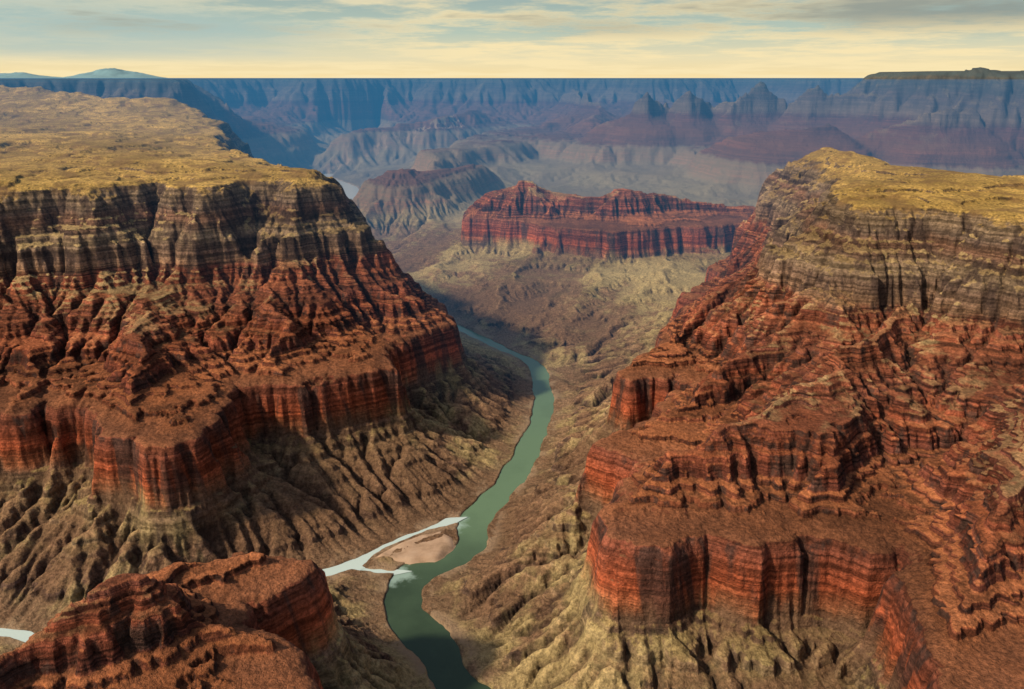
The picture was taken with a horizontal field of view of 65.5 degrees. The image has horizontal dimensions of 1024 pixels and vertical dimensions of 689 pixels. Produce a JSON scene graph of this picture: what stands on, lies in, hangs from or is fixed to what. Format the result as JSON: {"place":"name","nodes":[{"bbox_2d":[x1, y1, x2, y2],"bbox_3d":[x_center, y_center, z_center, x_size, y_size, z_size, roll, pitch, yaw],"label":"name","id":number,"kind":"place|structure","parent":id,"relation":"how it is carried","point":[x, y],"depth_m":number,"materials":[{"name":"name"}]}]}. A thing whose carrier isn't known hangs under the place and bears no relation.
{"place":"outdoors","nodes":[
{"label":"outdoors","id":0,"kind":"place"},
{"bbox_2d":[0,72,59,77],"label":"distant mountain","id":1,"kind":"structure","parent":0,"point":[16,75],"depth_m":882.70,"materials":[{"name":"blue stone"}]},
{"bbox_2d":[60,68,164,77],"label":"distant mountain","id":2,"kind":"structure","parent":0,"point":[110,73],"depth_m":855.95,"materials":[{"name":"blue stone"}]},
{"bbox_2d":[0,517,466,641],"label":"tributary stream","id":3,"kind":"structure","parent":0,"point":[355,564],"depth_m":25.85,"materials":[{"name":"liquid"}]},
{"bbox_2d":[362,568,410,574],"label":"tributary stream","id":4,"kind":"structure","parent":0,"point":[397,571],"depth_m":25.50,"materials":[{"name":"liquid"}]},
{"bbox_2d":[324,174,553,688],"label":"river","id":5,"kind":"structure","parent":0,"point":[424,636],"depth_m":26.00,"materials":[{"name":"green liquid"}]},
{"bbox_2d":[0,67,1023,688],"bbox_3d":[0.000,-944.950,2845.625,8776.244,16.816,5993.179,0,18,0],"label":"canyon terrain","id":6,"kind":"structure","parent":0,"point":[766,333],"depth_m":29.60,"materials":[{"name":"brown stone"}]},
{"bbox_2d":[377,531,455,564],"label":"sandbar","id":7,"kind":"structure","parent":6,"relation":"on","point":[438,549],"depth_m":26.45,"materials":[{"name":"beige sand"}]},
{"bbox_2d":[0,0,1023,77],"label":"sky","id":8,"kind":"structure","parent":0,"point":[54,38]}
]}

